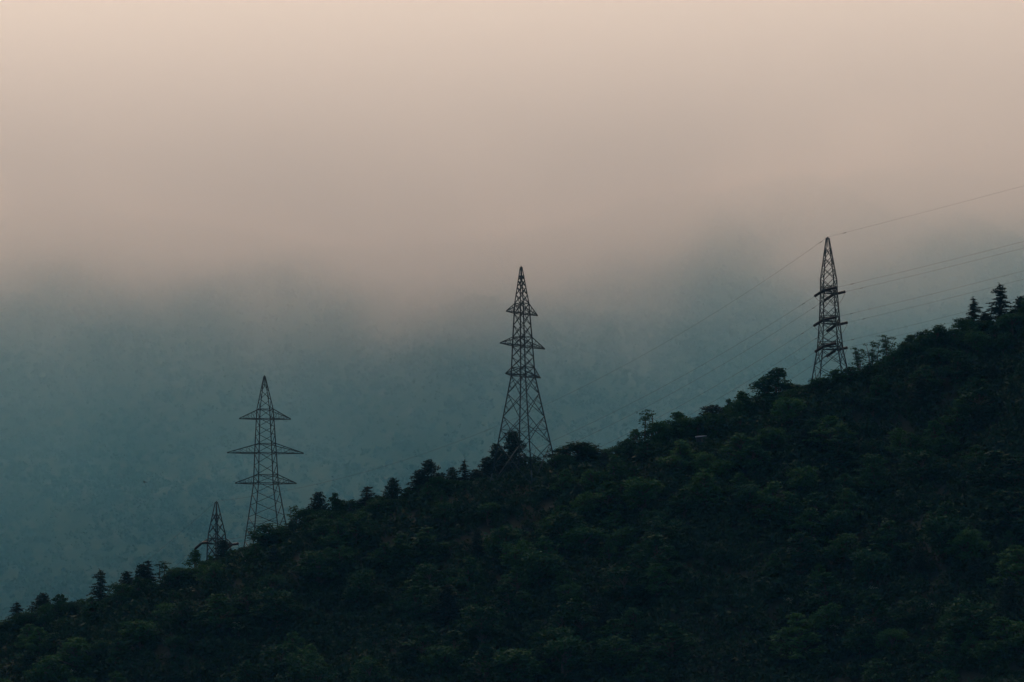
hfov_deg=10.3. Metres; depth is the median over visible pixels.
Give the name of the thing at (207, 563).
bushy tree
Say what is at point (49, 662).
bushy tree
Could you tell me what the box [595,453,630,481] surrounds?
broadleaf tree
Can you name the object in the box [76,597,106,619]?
broadleaf tree
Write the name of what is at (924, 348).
broadleaf tree
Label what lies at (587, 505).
bushy tree
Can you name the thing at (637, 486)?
bushy tree
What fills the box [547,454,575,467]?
bushy tree
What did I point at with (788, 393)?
bushy tree
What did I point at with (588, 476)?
broadleaf tree
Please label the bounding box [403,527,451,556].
broadleaf tree
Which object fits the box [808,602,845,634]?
bushy tree
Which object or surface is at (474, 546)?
pine tree
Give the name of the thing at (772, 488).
broadleaf tree
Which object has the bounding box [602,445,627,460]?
bushy tree
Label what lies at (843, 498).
broadleaf tree
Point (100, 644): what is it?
bushy tree
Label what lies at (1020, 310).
broadleaf tree
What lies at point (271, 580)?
bushy tree
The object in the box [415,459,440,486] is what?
pine tree
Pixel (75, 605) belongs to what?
bushy tree
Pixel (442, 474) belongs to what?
pine tree
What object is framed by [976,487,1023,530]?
broadleaf tree
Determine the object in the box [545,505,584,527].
broadleaf tree
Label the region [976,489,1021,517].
bushy tree
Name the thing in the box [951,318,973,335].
bushy tree
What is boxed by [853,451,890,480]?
bushy tree
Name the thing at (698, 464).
bushy tree
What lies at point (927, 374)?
broadleaf tree
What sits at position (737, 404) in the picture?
bushy tree
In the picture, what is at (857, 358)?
slender tree
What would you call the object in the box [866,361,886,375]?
broadleaf tree
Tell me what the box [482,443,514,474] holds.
pine tree
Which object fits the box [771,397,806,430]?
bushy tree
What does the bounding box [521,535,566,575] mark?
broadleaf tree
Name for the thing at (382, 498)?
bushy tree
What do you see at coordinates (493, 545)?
bushy tree
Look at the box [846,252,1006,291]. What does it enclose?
power line
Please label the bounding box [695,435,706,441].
hut
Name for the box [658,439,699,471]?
broadleaf tree
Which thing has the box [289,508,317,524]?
bushy tree
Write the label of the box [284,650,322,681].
bushy tree
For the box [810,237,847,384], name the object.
pylon
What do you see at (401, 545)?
broadleaf tree
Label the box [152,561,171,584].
slender tree
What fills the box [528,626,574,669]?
bushy tree
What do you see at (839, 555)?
bushy tree
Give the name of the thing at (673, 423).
bushy tree
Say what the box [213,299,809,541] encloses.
power line
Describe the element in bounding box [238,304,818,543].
power line
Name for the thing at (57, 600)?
broadleaf tree
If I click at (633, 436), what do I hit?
broadleaf tree
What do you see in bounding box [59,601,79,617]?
bushy tree
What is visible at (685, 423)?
bushy tree
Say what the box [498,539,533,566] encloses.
bushy tree
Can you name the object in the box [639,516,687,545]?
bushy tree
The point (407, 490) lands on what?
broadleaf tree
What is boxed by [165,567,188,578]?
bushy tree
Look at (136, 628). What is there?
bushy tree
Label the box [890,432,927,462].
broadleaf tree
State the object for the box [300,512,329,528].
bushy tree
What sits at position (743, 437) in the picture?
broadleaf tree
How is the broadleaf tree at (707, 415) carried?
on the hillside
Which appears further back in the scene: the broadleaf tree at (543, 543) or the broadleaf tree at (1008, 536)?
the broadleaf tree at (543, 543)
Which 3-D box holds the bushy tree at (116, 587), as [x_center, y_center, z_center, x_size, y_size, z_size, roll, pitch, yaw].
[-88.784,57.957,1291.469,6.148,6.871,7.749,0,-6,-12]
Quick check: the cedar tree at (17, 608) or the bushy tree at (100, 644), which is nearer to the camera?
the bushy tree at (100, 644)
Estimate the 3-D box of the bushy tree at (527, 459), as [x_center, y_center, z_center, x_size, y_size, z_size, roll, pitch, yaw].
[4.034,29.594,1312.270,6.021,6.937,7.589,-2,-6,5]
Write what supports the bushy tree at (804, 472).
on the hillside
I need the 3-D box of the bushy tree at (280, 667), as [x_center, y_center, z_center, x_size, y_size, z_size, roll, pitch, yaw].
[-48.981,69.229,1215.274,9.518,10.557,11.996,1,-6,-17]
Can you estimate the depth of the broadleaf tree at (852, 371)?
1297.02 m
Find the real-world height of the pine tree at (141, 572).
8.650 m
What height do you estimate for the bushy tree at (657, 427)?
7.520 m
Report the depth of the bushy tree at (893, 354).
1296.14 m
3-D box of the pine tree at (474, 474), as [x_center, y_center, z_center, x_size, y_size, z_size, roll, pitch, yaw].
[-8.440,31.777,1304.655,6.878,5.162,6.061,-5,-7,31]
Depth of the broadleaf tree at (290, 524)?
1299.09 m
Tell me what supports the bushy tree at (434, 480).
on the hillside
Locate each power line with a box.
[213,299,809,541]
[222,238,825,500]
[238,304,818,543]
[609,330,806,442]
[688,334,821,415]
[840,241,1023,286]
[843,298,1017,341]
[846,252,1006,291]
[851,279,1022,321]
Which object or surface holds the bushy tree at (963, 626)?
on the hillside
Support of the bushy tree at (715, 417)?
on the hillside
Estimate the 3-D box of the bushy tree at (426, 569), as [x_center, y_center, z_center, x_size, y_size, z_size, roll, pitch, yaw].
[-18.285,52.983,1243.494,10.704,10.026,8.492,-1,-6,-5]
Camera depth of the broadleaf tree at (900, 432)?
1257.25 m
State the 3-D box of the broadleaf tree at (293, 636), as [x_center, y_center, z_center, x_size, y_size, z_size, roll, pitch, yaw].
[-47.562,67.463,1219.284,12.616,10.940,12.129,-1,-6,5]
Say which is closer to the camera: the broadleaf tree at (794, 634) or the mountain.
the broadleaf tree at (794, 634)
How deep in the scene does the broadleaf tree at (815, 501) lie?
1233.89 m
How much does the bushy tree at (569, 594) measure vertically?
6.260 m
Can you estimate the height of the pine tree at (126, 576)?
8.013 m
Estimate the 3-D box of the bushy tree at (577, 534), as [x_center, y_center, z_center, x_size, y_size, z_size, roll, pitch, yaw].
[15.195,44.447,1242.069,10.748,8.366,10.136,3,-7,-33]
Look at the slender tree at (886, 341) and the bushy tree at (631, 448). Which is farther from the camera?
the slender tree at (886, 341)
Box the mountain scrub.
[0,164,1023,620]
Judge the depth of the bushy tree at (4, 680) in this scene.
1245.04 m
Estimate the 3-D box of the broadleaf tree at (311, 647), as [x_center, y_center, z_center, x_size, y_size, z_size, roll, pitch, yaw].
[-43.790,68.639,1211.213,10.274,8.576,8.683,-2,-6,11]
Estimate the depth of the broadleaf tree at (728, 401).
1303.00 m
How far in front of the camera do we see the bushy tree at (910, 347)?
1296.79 m
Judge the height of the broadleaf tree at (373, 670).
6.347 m
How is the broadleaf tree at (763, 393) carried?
on the hillside
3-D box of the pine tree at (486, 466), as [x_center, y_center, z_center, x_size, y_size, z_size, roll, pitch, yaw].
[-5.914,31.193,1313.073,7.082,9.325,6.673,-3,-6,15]
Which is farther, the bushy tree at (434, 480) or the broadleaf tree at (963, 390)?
the bushy tree at (434, 480)
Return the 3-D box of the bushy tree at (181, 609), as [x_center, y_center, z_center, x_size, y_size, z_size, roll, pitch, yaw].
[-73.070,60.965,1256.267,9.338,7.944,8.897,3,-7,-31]
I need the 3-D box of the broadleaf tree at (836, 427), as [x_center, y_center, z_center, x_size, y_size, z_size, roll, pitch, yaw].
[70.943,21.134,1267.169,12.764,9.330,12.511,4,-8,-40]
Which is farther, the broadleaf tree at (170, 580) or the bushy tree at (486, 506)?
the broadleaf tree at (170, 580)
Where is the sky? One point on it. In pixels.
(367, 123)
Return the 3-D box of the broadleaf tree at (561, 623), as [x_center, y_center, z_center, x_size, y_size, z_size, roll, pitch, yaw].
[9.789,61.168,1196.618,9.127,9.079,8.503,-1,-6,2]
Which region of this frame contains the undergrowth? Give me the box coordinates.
[0,317,1023,681]
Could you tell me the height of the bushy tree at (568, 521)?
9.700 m
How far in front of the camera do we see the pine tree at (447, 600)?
1221.19 m
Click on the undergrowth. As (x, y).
(904, 493)
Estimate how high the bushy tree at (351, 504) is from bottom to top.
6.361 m
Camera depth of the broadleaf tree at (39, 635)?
1271.87 m
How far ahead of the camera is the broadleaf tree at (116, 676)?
1233.10 m
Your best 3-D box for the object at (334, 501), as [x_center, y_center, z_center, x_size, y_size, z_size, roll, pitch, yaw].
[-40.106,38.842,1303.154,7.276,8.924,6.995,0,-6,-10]
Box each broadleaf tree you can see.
[1,614,21,632]
[13,623,36,649]
[15,626,49,657]
[50,638,93,671]
[52,594,64,604]
[56,594,68,613]
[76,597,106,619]
[107,671,126,681]
[125,577,147,599]
[154,570,180,589]
[182,549,204,568]
[192,593,245,632]
[240,543,268,569]
[265,630,307,678]
[282,520,301,529]
[285,644,331,675]
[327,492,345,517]
[349,657,378,678]
[381,533,424,567]
[394,573,434,607]
[397,625,450,663]
[400,488,412,498]
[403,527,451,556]
[404,484,423,497]
[438,629,476,666]
[456,604,485,630]
[457,642,511,681]
[482,531,504,553]
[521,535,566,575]
[542,611,578,637]
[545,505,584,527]
[549,468,577,491]
[573,469,600,493]
[590,480,630,515]
[590,619,643,650]
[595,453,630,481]
[615,607,646,635]
[625,429,643,446]
[627,534,686,577]
[628,439,659,462]
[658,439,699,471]
[662,411,690,432]
[679,468,728,507]
[694,412,720,434]
[714,432,751,469]
[721,398,731,420]
[721,435,747,459]
[724,472,753,494]
[729,391,755,415]
[747,367,798,403]
[748,480,796,521]
[751,376,777,404]
[769,612,830,661]
[797,492,833,520]
[802,415,858,448]
[803,385,819,395]
[804,564,834,587]
[819,368,846,384]
[825,488,869,517]
[833,473,863,501]
[837,366,862,383]
[853,462,895,499]
[859,515,901,545]
[861,363,873,376]
[861,658,894,681]
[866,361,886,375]
[871,357,892,367]
[884,428,908,451]
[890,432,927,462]
[897,334,914,347]
[908,364,944,389]
[911,335,930,358]
[916,500,973,545]
[917,420,956,451]
[942,602,967,641]
[953,376,983,403]
[954,593,974,607]
[959,378,1004,415]
[961,321,984,342]
[961,450,1023,497]
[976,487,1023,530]
[980,455,1023,494]
[980,616,1015,644]
[983,320,1001,335]
[986,544,1023,589]
[993,316,1015,332]
[997,530,1021,558]
[1016,307,1023,323]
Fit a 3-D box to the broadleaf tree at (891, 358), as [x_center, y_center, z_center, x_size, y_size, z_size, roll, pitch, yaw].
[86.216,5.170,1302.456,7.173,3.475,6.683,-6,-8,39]
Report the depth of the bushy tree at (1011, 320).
1297.10 m
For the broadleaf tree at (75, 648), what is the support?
on the hillside
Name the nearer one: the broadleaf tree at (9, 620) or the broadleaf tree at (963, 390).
the broadleaf tree at (963, 390)
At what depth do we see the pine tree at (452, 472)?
1303.54 m
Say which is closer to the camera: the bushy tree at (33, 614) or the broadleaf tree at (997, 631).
the broadleaf tree at (997, 631)
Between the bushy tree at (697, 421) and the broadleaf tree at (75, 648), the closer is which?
the broadleaf tree at (75, 648)
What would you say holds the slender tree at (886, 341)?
on the hillside
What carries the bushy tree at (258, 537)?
on the hillside
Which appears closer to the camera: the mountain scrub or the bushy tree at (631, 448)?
the bushy tree at (631, 448)
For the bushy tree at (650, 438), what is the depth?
1301.35 m
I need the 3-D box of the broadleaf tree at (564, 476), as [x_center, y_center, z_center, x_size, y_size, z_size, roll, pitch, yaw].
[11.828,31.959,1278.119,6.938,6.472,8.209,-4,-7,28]
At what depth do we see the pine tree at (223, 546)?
1299.74 m
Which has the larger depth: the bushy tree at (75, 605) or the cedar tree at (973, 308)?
the cedar tree at (973, 308)
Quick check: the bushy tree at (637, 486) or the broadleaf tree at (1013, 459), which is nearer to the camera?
the broadleaf tree at (1013, 459)
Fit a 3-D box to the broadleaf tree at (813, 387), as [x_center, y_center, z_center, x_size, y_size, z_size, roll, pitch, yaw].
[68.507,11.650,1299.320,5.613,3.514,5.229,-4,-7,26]
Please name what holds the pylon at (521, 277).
on the hillside
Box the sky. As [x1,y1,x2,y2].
[0,0,1023,251]
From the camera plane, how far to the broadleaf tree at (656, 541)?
1218.79 m
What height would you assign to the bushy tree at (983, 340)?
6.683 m
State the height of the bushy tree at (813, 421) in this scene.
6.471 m
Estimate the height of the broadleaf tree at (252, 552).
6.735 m
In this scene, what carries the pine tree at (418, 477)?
on the hillside
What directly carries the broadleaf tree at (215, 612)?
on the hillside
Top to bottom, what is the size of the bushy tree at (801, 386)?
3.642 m
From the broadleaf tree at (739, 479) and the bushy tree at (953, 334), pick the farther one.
the bushy tree at (953, 334)
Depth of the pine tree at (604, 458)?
1290.36 m
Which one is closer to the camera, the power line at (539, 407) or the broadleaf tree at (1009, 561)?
the broadleaf tree at (1009, 561)
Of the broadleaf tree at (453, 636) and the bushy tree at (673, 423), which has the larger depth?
the bushy tree at (673, 423)
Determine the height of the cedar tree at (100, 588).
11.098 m
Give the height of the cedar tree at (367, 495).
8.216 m
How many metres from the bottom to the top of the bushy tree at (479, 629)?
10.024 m
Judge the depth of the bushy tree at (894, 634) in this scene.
1162.35 m
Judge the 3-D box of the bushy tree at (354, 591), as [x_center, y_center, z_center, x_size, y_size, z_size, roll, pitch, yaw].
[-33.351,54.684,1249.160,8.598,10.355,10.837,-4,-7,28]
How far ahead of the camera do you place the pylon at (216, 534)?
1452.62 m
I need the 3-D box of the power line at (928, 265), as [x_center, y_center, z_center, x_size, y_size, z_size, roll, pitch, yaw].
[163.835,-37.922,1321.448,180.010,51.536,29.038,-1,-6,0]
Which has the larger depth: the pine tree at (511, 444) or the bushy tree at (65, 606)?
the pine tree at (511, 444)
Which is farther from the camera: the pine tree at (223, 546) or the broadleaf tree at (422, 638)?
the pine tree at (223, 546)
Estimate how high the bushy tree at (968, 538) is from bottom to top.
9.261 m
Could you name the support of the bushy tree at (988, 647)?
on the hillside
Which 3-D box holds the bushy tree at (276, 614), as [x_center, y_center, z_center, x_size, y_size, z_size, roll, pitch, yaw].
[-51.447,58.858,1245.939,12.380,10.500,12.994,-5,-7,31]
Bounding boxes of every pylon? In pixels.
[194,501,238,560]
[227,375,303,546]
[490,266,555,487]
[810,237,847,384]
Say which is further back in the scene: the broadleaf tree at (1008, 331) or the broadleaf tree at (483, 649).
the broadleaf tree at (1008, 331)
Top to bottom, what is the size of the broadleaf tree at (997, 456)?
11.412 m
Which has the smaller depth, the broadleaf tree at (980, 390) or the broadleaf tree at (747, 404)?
the broadleaf tree at (980, 390)
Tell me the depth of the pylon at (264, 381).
1310.56 m
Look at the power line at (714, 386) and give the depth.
1324.52 m
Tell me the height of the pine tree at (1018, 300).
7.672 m
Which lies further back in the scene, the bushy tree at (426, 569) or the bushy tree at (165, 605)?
the bushy tree at (165, 605)
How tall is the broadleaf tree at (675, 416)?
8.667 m
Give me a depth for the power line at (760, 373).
1329.28 m
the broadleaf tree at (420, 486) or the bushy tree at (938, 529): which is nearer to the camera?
the bushy tree at (938, 529)
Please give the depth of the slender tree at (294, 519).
1302.75 m
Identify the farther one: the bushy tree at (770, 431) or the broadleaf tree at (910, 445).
the bushy tree at (770, 431)
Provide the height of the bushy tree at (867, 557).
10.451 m
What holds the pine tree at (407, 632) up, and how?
on the hillside
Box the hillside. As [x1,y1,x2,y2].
[0,329,1023,681]
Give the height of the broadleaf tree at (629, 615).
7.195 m
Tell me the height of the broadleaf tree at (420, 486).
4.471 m
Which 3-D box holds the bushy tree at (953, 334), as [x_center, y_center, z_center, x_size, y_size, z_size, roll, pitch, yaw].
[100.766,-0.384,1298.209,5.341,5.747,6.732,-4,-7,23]
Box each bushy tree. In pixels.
[0,678,12,681]
[12,612,37,628]
[21,610,38,622]
[21,653,71,681]
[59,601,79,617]
[62,601,85,615]
[62,636,88,655]
[68,676,95,681]
[73,617,92,629]
[75,599,96,610]
[87,639,112,657]
[107,581,133,604]
[118,619,163,649]
[129,578,157,590]
[151,602,178,620]
[161,599,198,632]
[163,568,193,584]
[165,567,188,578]
[193,562,226,582]
[196,560,215,572]
[245,523,286,544]
[246,586,303,630]
[255,574,285,595]
[259,641,302,676]
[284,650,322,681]
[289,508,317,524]
[289,550,338,586]
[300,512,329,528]
[334,499,366,511]
[342,567,382,609]
[343,510,371,526]
[361,499,391,512]
[366,495,390,506]
[404,562,450,593]
[428,476,445,489]
[454,603,505,643]
[477,501,500,525]
[480,524,528,559]
[481,647,551,681]
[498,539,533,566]
[519,454,540,468]
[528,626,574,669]
[539,511,593,545]
[541,441,605,461]
[541,635,591,679]
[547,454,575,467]
[554,582,584,603]
[559,526,608,551]
[569,491,599,516]
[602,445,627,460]
[612,440,639,460]
[619,476,664,515]
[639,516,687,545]
[642,426,676,443]
[646,420,674,444]
[667,421,691,438]
[675,416,697,436]
[689,416,707,435]
[691,452,720,469]
[703,412,727,433]
[724,400,747,420]
[732,393,760,409]
[755,427,791,447]
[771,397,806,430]
[776,387,806,399]
[785,464,820,490]
[792,383,816,394]
[799,417,829,436]
[808,377,830,387]
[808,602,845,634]
[818,532,868,568]
[850,548,891,587]
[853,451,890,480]
[873,628,909,653]
[883,349,904,367]
[896,341,921,361]
[904,329,933,343]
[921,323,950,349]
[921,515,969,564]
[934,598,1002,647]
[940,327,963,345]
[944,528,990,563]
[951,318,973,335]
[962,331,992,353]
[967,639,1010,663]
[970,320,991,332]
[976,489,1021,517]
[995,313,1023,334]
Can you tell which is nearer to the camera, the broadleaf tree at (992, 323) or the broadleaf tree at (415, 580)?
the broadleaf tree at (415, 580)
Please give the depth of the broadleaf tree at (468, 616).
1214.09 m
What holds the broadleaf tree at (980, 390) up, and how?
on the hillside
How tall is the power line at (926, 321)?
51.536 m
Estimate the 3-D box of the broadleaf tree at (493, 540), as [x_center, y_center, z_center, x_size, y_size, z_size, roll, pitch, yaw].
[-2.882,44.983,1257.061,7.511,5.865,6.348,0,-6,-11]
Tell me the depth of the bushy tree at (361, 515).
1285.79 m
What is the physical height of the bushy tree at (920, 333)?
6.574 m
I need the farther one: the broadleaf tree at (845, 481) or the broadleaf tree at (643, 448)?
the broadleaf tree at (643, 448)
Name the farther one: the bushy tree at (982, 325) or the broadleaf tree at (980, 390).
the bushy tree at (982, 325)
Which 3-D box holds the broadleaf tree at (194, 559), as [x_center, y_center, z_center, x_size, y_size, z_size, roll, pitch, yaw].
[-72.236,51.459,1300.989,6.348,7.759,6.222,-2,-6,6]
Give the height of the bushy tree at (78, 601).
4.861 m
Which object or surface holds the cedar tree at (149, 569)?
on the hillside
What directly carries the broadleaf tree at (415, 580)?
on the hillside
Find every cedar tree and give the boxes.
[5,603,23,619]
[76,568,110,601]
[143,560,158,582]
[338,486,378,511]
[457,459,471,489]
[959,296,985,330]
[974,284,1015,322]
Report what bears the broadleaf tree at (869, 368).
on the hillside
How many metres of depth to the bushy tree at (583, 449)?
1299.35 m
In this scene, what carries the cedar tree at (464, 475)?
on the hillside
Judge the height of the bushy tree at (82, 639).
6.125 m
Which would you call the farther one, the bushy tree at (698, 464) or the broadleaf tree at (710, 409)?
the broadleaf tree at (710, 409)
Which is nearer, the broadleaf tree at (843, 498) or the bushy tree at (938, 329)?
the broadleaf tree at (843, 498)
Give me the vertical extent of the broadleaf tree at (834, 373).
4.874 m
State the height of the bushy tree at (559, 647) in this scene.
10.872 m
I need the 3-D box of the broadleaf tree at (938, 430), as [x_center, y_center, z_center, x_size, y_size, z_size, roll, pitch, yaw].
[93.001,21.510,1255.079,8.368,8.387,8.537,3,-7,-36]
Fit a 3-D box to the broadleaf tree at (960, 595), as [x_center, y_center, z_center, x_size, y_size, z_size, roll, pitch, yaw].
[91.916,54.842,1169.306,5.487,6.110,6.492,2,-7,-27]
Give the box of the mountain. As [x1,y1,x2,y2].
[0,169,1023,619]
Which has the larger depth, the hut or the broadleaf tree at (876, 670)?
the hut
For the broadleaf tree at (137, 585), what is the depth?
1293.14 m
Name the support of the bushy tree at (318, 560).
on the hillside
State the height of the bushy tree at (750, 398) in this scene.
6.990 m
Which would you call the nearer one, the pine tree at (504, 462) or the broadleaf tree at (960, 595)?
the broadleaf tree at (960, 595)
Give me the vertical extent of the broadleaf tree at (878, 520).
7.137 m
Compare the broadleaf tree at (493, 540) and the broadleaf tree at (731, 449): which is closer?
the broadleaf tree at (493, 540)
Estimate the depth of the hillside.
1238.99 m
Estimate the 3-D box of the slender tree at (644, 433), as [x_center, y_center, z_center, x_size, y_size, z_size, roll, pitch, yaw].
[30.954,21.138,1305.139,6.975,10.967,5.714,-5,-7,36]
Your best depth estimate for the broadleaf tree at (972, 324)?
1297.09 m
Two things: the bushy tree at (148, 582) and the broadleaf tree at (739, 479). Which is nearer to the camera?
the broadleaf tree at (739, 479)
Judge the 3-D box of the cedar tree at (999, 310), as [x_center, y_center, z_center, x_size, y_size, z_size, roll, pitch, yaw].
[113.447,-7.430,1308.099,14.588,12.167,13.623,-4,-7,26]
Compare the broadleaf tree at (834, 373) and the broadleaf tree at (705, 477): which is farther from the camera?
the broadleaf tree at (834, 373)
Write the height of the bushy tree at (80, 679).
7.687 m
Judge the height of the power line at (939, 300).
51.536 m
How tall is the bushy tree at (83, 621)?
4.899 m
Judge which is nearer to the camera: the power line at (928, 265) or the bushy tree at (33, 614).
the bushy tree at (33, 614)
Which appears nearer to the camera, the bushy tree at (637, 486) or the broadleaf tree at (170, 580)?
the bushy tree at (637, 486)
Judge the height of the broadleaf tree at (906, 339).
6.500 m
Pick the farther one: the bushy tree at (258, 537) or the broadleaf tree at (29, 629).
the bushy tree at (258, 537)
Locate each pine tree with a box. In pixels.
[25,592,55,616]
[115,571,134,591]
[131,563,153,584]
[212,539,231,560]
[306,492,330,511]
[381,477,402,509]
[396,624,419,654]
[402,469,431,494]
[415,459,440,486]
[428,583,464,629]
[439,472,447,479]
[445,467,459,480]
[465,528,486,558]
[467,469,484,480]
[475,456,499,479]
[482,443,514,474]
[487,450,517,473]
[495,429,528,471]
[597,452,610,467]
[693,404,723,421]
[979,313,996,324]
[1011,295,1023,312]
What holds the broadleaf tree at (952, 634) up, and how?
on the hillside
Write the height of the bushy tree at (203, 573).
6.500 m
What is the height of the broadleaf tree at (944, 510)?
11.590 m
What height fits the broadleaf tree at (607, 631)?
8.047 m
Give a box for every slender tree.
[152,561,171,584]
[287,506,303,523]
[635,409,655,443]
[850,347,867,369]
[861,340,881,368]
[875,335,897,361]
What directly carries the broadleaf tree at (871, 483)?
on the hillside
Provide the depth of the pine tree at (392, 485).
1302.89 m
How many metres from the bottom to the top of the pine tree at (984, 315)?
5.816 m
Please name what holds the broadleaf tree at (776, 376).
on the hillside
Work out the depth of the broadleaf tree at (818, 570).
1202.74 m
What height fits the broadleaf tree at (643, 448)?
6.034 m
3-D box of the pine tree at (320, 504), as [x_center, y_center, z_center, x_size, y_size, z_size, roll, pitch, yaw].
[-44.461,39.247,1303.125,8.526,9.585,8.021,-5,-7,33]
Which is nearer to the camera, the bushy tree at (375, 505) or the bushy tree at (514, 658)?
the bushy tree at (514, 658)
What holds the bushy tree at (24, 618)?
on the hillside
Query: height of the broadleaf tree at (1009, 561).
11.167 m
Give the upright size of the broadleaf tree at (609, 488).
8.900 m
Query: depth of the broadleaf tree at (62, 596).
1300.84 m
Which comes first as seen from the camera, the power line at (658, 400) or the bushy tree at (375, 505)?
the bushy tree at (375, 505)
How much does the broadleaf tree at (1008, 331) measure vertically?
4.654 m
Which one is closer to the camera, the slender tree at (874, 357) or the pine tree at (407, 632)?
the pine tree at (407, 632)
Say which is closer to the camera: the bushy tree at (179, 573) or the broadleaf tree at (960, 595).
the broadleaf tree at (960, 595)
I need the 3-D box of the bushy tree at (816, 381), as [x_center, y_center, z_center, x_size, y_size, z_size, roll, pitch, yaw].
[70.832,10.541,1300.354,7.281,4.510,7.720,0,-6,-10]

